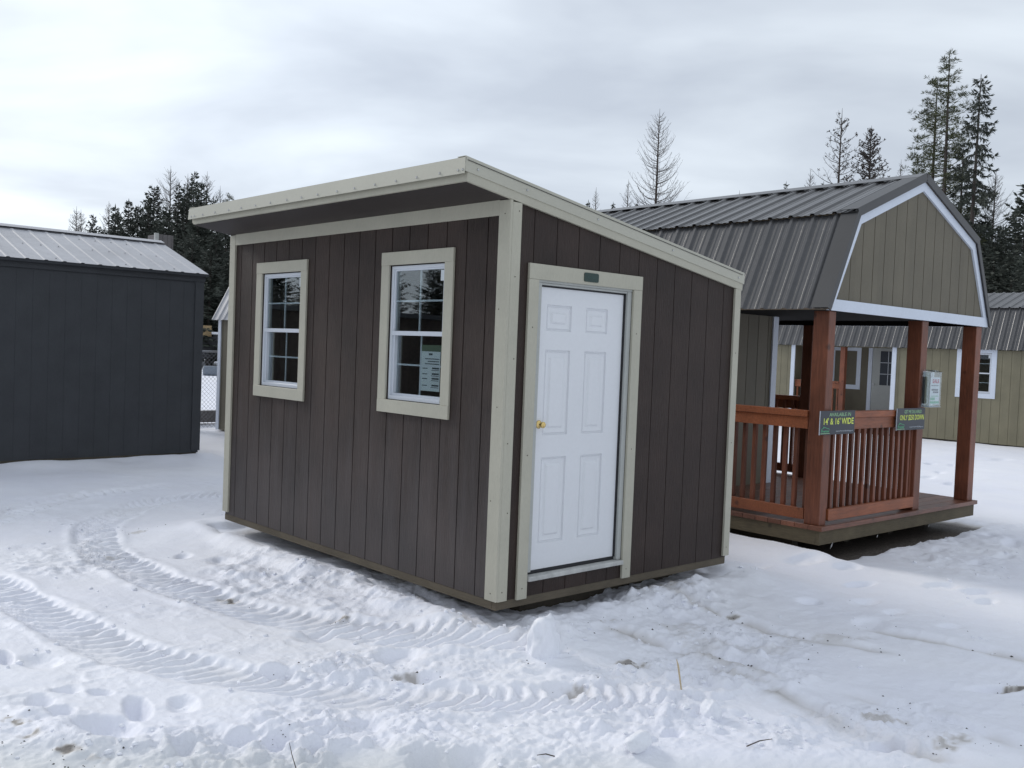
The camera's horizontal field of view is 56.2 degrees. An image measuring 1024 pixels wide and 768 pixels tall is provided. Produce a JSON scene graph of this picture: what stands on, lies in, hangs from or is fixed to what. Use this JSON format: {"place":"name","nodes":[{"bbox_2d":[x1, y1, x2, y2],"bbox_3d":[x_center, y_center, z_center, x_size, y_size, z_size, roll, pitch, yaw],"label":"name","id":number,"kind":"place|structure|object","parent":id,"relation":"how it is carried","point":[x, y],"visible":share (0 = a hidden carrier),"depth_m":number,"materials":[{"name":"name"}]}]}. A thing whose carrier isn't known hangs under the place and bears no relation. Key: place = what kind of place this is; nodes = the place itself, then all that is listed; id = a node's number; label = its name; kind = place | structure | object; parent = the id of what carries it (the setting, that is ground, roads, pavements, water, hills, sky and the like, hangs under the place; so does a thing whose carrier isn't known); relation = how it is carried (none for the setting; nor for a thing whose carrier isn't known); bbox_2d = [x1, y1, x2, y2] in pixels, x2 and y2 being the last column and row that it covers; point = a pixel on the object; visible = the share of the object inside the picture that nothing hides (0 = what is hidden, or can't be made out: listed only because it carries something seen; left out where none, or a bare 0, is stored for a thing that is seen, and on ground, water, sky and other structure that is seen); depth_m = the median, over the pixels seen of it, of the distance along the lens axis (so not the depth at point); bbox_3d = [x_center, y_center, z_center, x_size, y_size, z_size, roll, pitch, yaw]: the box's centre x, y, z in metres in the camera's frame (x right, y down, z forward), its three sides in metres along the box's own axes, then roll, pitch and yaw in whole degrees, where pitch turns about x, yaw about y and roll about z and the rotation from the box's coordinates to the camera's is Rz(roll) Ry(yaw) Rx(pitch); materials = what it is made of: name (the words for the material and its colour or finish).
{"place":"outdoors","nodes":[
{"label":"outdoors","id":0,"kind":"place"},
{"bbox_2d":[203,366,216,375],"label":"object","id":1,"kind":"object","parent":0,"point":[210,370],"visible":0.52,"depth_m":45.15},
{"bbox_2d":[212,287,228,430],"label":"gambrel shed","id":2,"kind":"structure","parent":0,"point":[221,315],"depth_m":18.25,"materials":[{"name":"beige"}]},
{"bbox_2d":[0,361,1023,767],"bbox_3d":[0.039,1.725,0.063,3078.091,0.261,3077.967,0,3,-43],"label":"snow ground","id":3,"kind":"structure","parent":0,"point":[96,675],"depth_m":5.59,"materials":[{"name":"white snow"}]},
{"bbox_2d":[68,208,83,230],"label":"larch tree","id":4,"kind":"object","parent":3,"relation":"on","point":[76,213],"visible":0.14,"depth_m":76.93,"materials":[{"name":"grey plant"}]},
{"bbox_2d":[75,212,87,231],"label":"larch tree","id":5,"kind":"object","parent":3,"relation":"on","point":[80,228],"visible":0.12,"depth_m":75.26,"materials":[{"name":"grey plant"}]},
{"bbox_2d":[85,215,98,232],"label":"spruce tree","id":6,"kind":"object","parent":3,"relation":"on","point":[91,229],"visible":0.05,"depth_m":77.30,"materials":[{"name":"green plant"}]},
{"bbox_2d":[98,227,106,233],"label":"spruce tree","id":7,"kind":"object","parent":3,"relation":"on","point":[102,232],"visible":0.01,"depth_m":72.95,"materials":[{"name":"green plant"}]},
{"bbox_2d":[0,223,208,463],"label":"charcoal shed","id":8,"kind":"structure","parent":3,"relation":"on","point":[101,340],"depth_m":13.17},
{"bbox_2d":[97,203,114,234],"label":"larch tree","id":9,"kind":"object","parent":3,"relation":"on","point":[108,212],"visible":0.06,"depth_m":75.06,"materials":[{"name":"grey plant"}]},
{"bbox_2d":[105,204,120,234],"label":"spruce tree","id":10,"kind":"object","parent":3,"relation":"on","point":[113,216],"visible":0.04,"depth_m":73.28,"materials":[{"name":"green plant"}]},
{"bbox_2d":[104,211,128,235],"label":"spruce tree","id":11,"kind":"object","parent":3,"relation":"on","point":[117,221],"visible":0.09,"depth_m":69.69,"materials":[{"name":"green plant"}]},
{"bbox_2d":[115,226,130,236],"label":"spruce tree","id":12,"kind":"object","parent":3,"relation":"on","point":[123,233],"visible":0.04,"depth_m":66.17,"materials":[{"name":"green plant"}]},
{"bbox_2d":[122,200,133,233],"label":"spruce tree","id":13,"kind":"object","parent":3,"relation":"on","point":[128,202],"visible":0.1,"depth_m":71.97,"materials":[{"name":"green plant"}]},
{"bbox_2d":[120,205,144,238],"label":"spruce tree","id":14,"kind":"object","parent":3,"relation":"on","point":[136,224],"visible":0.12,"depth_m":68.31,"materials":[{"name":"green plant"}]},
{"bbox_2d":[135,199,158,238],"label":"spruce tree","id":15,"kind":"object","parent":3,"relation":"on","point":[148,218],"visible":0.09,"depth_m":67.69,"materials":[{"name":"green plant"}]},
{"bbox_2d":[138,185,168,237],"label":"spruce tree","id":16,"kind":"object","parent":3,"relation":"on","point":[155,200],"visible":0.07,"depth_m":70.48,"materials":[{"name":"green plant"}]},
{"bbox_2d":[144,219,164,238],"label":"spruce tree","id":17,"kind":"object","parent":3,"relation":"on","point":[154,230],"visible":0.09,"depth_m":66.03,"materials":[{"name":"green plant"}]},
{"bbox_2d":[148,233,172,249],"bbox_3d":[-6.962,-1.051,18.804,0.370,3.735,0.530,0,3,-43],"label":"weathered hut","id":18,"kind":"object","parent":3,"relation":"on","point":[167,240],"visible":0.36,"depth_m":18.62,"materials":[{"name":"grey wood"}]},
{"bbox_2d":[138,167,185,234],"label":"larch tree","id":19,"kind":"object","parent":3,"relation":"on","point":[169,192],"visible":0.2,"depth_m":69.19,"materials":[{"name":"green plant"}]},
{"bbox_2d":[149,204,179,247],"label":"spruce tree","id":20,"kind":"object","parent":3,"relation":"on","point":[161,228],"visible":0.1,"depth_m":65.25,"materials":[{"name":"green plant"}]},
{"bbox_2d":[167,182,185,228],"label":"spruce tree","id":21,"kind":"object","parent":3,"relation":"on","point":[177,197],"visible":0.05,"depth_m":71.17,"materials":[{"name":"green plant"}]},
{"bbox_2d":[171,223,189,257],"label":"spruce tree","id":22,"kind":"object","parent":3,"relation":"on","point":[177,232],"visible":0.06,"depth_m":63.65,"materials":[{"name":"green plant"}]},
{"bbox_2d":[168,183,195,250],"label":"spruce tree","id":23,"kind":"object","parent":3,"relation":"on","point":[184,205],"visible":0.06,"depth_m":67.53,"materials":[{"name":"green plant"}]},
{"bbox_2d":[184,172,200,217],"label":"spruce tree","id":24,"kind":"object","parent":3,"relation":"on","point":[193,182],"visible":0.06,"depth_m":73.33,"materials":[{"name":"green plant"}]},
{"bbox_2d":[176,232,214,322],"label":"spruce tree","id":25,"kind":"object","parent":3,"relation":"on","point":[192,252],"visible":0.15,"depth_m":59.33,"materials":[{"name":"green plant"}]},
{"bbox_2d":[178,182,219,245],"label":"spruce tree","id":26,"kind":"object","parent":3,"relation":"on","point":[199,193],"visible":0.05,"depth_m":66.87,"materials":[{"name":"green plant"}]},
{"bbox_2d":[173,201,228,313],"bbox_3d":[-20.697,-6.404,62.555,5.785,10.884,6.202,2,2,-5],"label":"spruce tree","id":27,"kind":"object","parent":3,"relation":"on","point":[198,231],"visible":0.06,"depth_m":62.14,"materials":[{"name":"green plant"}]},
{"bbox_2d":[200,410,215,421],"bbox_3d":[-6.357,0.656,19.439,5.200,0.230,0.200,0,3,-43],"label":"timber baulk","id":28,"kind":"object","parent":3,"relation":"on","point":[208,414],"depth_m":19.49,"materials":[{"name":"grey wood"}]},
{"bbox_2d":[196,176,219,361],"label":"larch tree","id":29,"kind":"object","parent":3,"relation":"on","point":[208,191],"visible":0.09,"depth_m":70.91,"materials":[{"name":"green plant"}]},
{"bbox_2d":[200,350,217,426],"bbox_3d":[-5.680,0.106,18.730,5.226,1.570,0.048,0,3,-43],"label":"chain link fence","id":30,"kind":"object","parent":3,"relation":"on","point":[206,351],"visible":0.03,"depth_m":18.56,"materials":[{"name":"metal"}]},
{"bbox_2d":[202,325,217,357],"bbox_3d":[-17.781,-2.212,57.335,6.100,2.498,2.100,2,2,-15],"label":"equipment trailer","id":31,"kind":"object","parent":3,"relation":"on","point":[209,335],"visible":0.09,"depth_m":56.34,"materials":[{"name":"metal"}]},
{"bbox_2d":[196,249,228,365],"bbox_3d":[-17.858,-4.406,57.130,5.481,7.230,5.124,3,2,25],"label":"spruce tree","id":32,"kind":"object","parent":3,"relation":"on","point":[213,292],"visible":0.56,"depth_m":56.78,"materials":[{"name":"green plant"}]},
{"bbox_2d":[198,196,228,256],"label":"spruce tree","id":33,"kind":"object","parent":3,"relation":"on","point":[212,232],"visible":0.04,"depth_m":66.19,"materials":[{"name":"green plant"}]},
{"bbox_2d":[200,233,229,365],"bbox_3d":[-18.788,-5.257,60.835,5.461,8.666,5.842,2,2,-6],"label":"spruce tree","id":34,"kind":"object","parent":3,"relation":"on","point":[219,249],"visible":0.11,"depth_m":60.73,"materials":[{"name":"green plant"}]},
{"bbox_2d":[202,252,229,362],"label":"spruce tree","id":35,"kind":"object","parent":3,"relation":"on","point":[227,266],"visible":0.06,"depth_m":58.97,"materials":[{"name":"green plant"}]},
{"bbox_2d":[212,232,229,272],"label":"spruce tree","id":36,"kind":"object","parent":3,"relation":"on","point":[225,237],"visible":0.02,"depth_m":64.51,"materials":[{"name":"green plant"}]},
{"bbox_2d":[222,193,234,246],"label":"pine tree","id":37,"kind":"object","parent":3,"relation":"on","point":[230,197],"visible":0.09,"depth_m":76.41,"materials":[{"name":"green plant"}]},
{"bbox_2d":[188,155,744,611],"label":"garden shed","id":38,"kind":"structure","parent":3,"relation":"on","point":[566,433],"depth_m":6.68,"materials":[{"name":"brown"}]},
{"bbox_2d":[261,272,300,388],"bbox_3d":[-1.863,-0.440,7.883,0.070,0.929,0.621,0,3,-43],"label":"window frame","id":39,"kind":"structure","parent":38,"relation":"in","point":[268,286],"depth_m":8.06,"materials":[{"name":"white plastic"}]},
{"bbox_2d":[388,263,444,403],"bbox_3d":[-0.628,-0.344,6.547,0.070,0.929,0.609,0,3,-43],"label":"window frame","id":40,"kind":"structure","parent":38,"relation":"in","point":[395,332],"depth_m":6.71,"materials":[{"name":"white plastic"}]},
{"bbox_2d":[420,345,441,391],"bbox_3d":[-0.547,-0.107,6.482,0.004,0.312,0.225,0,3,-43],"label":"price sheet","id":41,"kind":"object","parent":38,"relation":"attached to","point":[430,378],"visible":0.98,"depth_m":6.49,"materials":[{"name":"paper"}]},
{"bbox_2d":[530,287,623,569],"bbox_3d":[0.443,0.291,6.363,0.804,1.809,0.094,0,3,-43],"label":"door","id":42,"kind":"structure","parent":38,"relation":"in","point":[581,331],"depth_m":6.36,"materials":[{"name":"white metal"}]},
{"bbox_2d":[1,524,1021,767],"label":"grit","id":43,"kind":"object","parent":3,"relation":"on","point":[552,692],"visible":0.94,"depth_m":5.15,"materials":[{"name":"brown gravel"}]},
{"bbox_2d":[525,613,559,658],"bbox_3d":[0.172,1.518,5.461,0.197,0.430,0.233,3,2,24],"label":"snow chunk","id":44,"kind":"object","parent":3,"relation":"on","point":[543,638],"visible":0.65,"depth_m":5.38,"materials":[{"name":"white snow"}]},
{"bbox_2d":[591,191,600,209],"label":"larch tree","id":45,"kind":"object","parent":3,"relation":"on","point":[596,202],"visible":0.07,"depth_m":94.21,"materials":[{"name":"grey plant"}]},
{"bbox_2d":[622,180,632,206],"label":"larch tree","id":46,"kind":"object","parent":3,"relation":"on","point":[627,196],"visible":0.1,"depth_m":93.67,"materials":[{"name":"grey plant"}]},
{"bbox_2d":[624,730,652,753],"bbox_3d":[0.566,1.594,4.276,0.114,0.099,0.161,4,2,36],"label":"snow chunk","id":47,"kind":"object","parent":3,"relation":"on","point":[638,741],"visible":1,"depth_m":4.23,"materials":[{"name":"white snow"}]},
{"bbox_2d":[621,113,691,206],"bbox_3d":[8.355,-7.976,57.314,5.216,16.704,5.237,0,3,-43],"label":"larch tree","id":48,"kind":"object","parent":3,"relation":"on","point":[656,186],"visible":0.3,"depth_m":56.91,"materials":[{"name":"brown plant"}]},
{"bbox_2d":[676,659,681,689],"bbox_3d":[0.871,1.534,4.986,0.044,0.206,0.012,3,2,7],"label":"wood splinter","id":49,"kind":"object","parent":3,"relation":"on","point":[679,675],"visible":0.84,"depth_m":4.98,"materials":[{"name":"beige wood"}]},
{"bbox_2d":[700,699,721,721],"bbox_3d":[0.975,1.621,4.713,0.122,0.147,0.106,4,2,31],"label":"snow chunk","id":50,"kind":"object","parent":3,"relation":"on","point":[709,708],"visible":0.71,"depth_m":4.68,"materials":[{"name":"white snow"}]},
{"bbox_2d":[746,739,770,746],"bbox_3d":[1.125,1.627,4.364,0.163,0.016,0.006,1,2,-32],"label":"twig","id":51,"kind":"object","parent":3,"relation":"on","point":[757,741],"visible":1,"depth_m":4.35,"materials":[{"name":"wood"}]},
{"bbox_2d":[597,173,991,548],"bbox_3d":[1.576,-0.428,12.322,3.448,3.703,7.423,1,3,-42],"label":"porch cabin","id":52,"kind":"object","parent":3,"relation":"on","point":[818,263],"visible":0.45,"depth_m":9.41,"materials":[{"name":"metal"}]},
{"bbox_2d":[819,410,854,434],"bbox_3d":[2.924,0.345,8.623,0.598,0.213,0.009,1,3,-42],"label":"sales sign","id":53,"kind":"object","parent":52,"relation":"attached to","point":[836,422],"visible":1,"depth_m":8.61,"materials":[{"name":"plastic"}]},
{"bbox_2d":[896,408,924,430],"bbox_3d":[3.967,0.348,9.548,0.588,0.216,0.009,1,3,-42],"label":"sales sign","id":54,"kind":"object","parent":52,"relation":"attached to","point":[910,418],"visible":1,"depth_m":9.53,"materials":[{"name":"plastic"}]},
{"bbox_2d":[921,370,942,406],"bbox_3d":[4.274,0.045,9.763,0.255,0.377,0.097,1,3,-42],"label":"leaflet box","id":55,"kind":"object","parent":52,"relation":"attached to","point":[934,390],"visible":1,"depth_m":9.74,"materials":[{"name":"clear plastic"}]},
{"bbox_2d":[805,169,814,186],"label":"larch tree","id":56,"kind":"object","parent":3,"relation":"on","point":[810,179],"visible":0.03,"depth_m":80.86,"materials":[{"name":"grey plant"}]},
{"bbox_2d":[811,110,861,183],"bbox_3d":[19.318,-7.686,56.510,4.160,17.054,4.731,2,2,5],"label":"larch tree","id":57,"kind":"object","parent":3,"relation":"on","point":[840,156],"visible":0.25,"depth_m":56.41,"materials":[{"name":"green plant"}]},
{"bbox_2d":[845,127,889,181],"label":"larch tree","id":58,"kind":"object","parent":3,"relation":"on","point":[868,159],"visible":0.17,"depth_m":55.87,"materials":[{"name":"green plant"}]},
{"bbox_2d":[775,292,1023,447],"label":"long cabin","id":59,"kind":"object","parent":3,"relation":"on","point":[869,368],"visible":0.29,"depth_m":23.34,"materials":[{"name":"beige"}]},
{"bbox_2d":[870,348,891,409],"bbox_3d":[9.910,0.080,25.362,0.075,2.040,0.880,0,3,-43],"label":"door","id":60,"kind":"structure","parent":59,"relation":"in","point":[882,357],"depth_m":25.48,"materials":[{"name":"metal"}]},
{"bbox_2d":[978,353,991,393],"bbox_3d":[10.942,-0.259,22.606,0.070,0.936,0.668,0,3,-43],"label":"window frame","id":61,"kind":"structure","parent":59,"relation":"in","point":[990,355],"depth_m":22.38,"materials":[{"name":"white plastic"}]},
{"bbox_2d":[897,75,965,201],"bbox_3d":[21.575,-7.285,49.492,4.605,16.922,5.805,2,2,-11],"label":"pine tree","id":62,"kind":"object","parent":3,"relation":"on","point":[934,117],"visible":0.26,"depth_m":48.95,"materials":[{"name":"green plant"}]},
{"bbox_2d":[904,48,988,244],"bbox_3d":[20.973,-7.633,47.302,5.103,17.722,5.129,4,2,34],"label":"pine tree","id":63,"kind":"object","parent":3,"relation":"on","point":[953,135],"visible":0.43,"depth_m":47.29,"materials":[{"name":"green plant"}]},
{"bbox_2d":[946,146,984,227],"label":"spruce tree","id":64,"kind":"object","parent":3,"relation":"on","point":[953,195],"visible":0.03,"depth_m":46.98,"materials":[{"name":"green plant"}]},
{"bbox_2d":[949,75,1001,255],"bbox_3d":[21.402,-6.555,44.972,3.735,15.763,4.308,2,2,-9],"label":"spruce tree","id":65,"kind":"object","parent":3,"relation":"on","point":[977,183],"visible":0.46,"depth_m":44.71,"materials":[{"name":"green plant"}]},
{"bbox_2d":[975,210,998,252],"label":"spruce tree","id":66,"kind":"object","parent":3,"relation":"on","point":[989,223],"visible":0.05,"depth_m":46.37,"materials":[{"name":"green plant"}]},
{"bbox_2d":[974,175,1019,242],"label":"larch tree","id":67,"kind":"object","parent":3,"relation":"on","point":[994,205],"visible":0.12,"depth_m":48.03,"materials":[{"name":"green plant"}]},
{"bbox_2d":[986,224,1008,267],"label":"spruce tree","id":68,"kind":"object","parent":3,"relation":"on","point":[999,232],"visible":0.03,"depth_m":44.35,"materials":[{"name":"green plant"}]},
{"bbox_2d":[982,238,1015,292],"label":"spruce tree","id":69,"kind":"object","parent":3,"relation":"on","point":[990,259],"visible":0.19,"depth_m":40.83,"materials":[{"name":"green plant"}]},
{"bbox_2d":[985,248,1023,292],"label":"spruce tree","id":70,"kind":"object","parent":3,"relation":"on","point":[1005,271],"visible":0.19,"depth_m":38.91,"materials":[{"name":"green plant"}]},
{"bbox_2d":[986,183,1023,291],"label":"spruce tree","id":71,"kind":"object","parent":3,"relation":"on","point":[1018,211],"visible":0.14,"depth_m":40.48,"materials":[{"name":"green plant"}]},
{"bbox_2d":[987,227,1022,283],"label":"spruce tree","id":72,"kind":"object","parent":3,"relation":"on","point":[1017,228],"visible":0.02,"depth_m":42.39,"materials":[{"name":"green plant"}]},
{"bbox_2d":[997,253,1023,292],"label":"spruce tree","id":73,"kind":"object","parent":3,"relation":"on","point":[1020,284],"visible":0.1,"depth_m":36.97,"materials":[{"name":"green plant"}]},
{"bbox_2d":[0,0,1023,254],"label":"sky","id":74,"kind":"structure","parent":0,"point":[98,97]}
]}

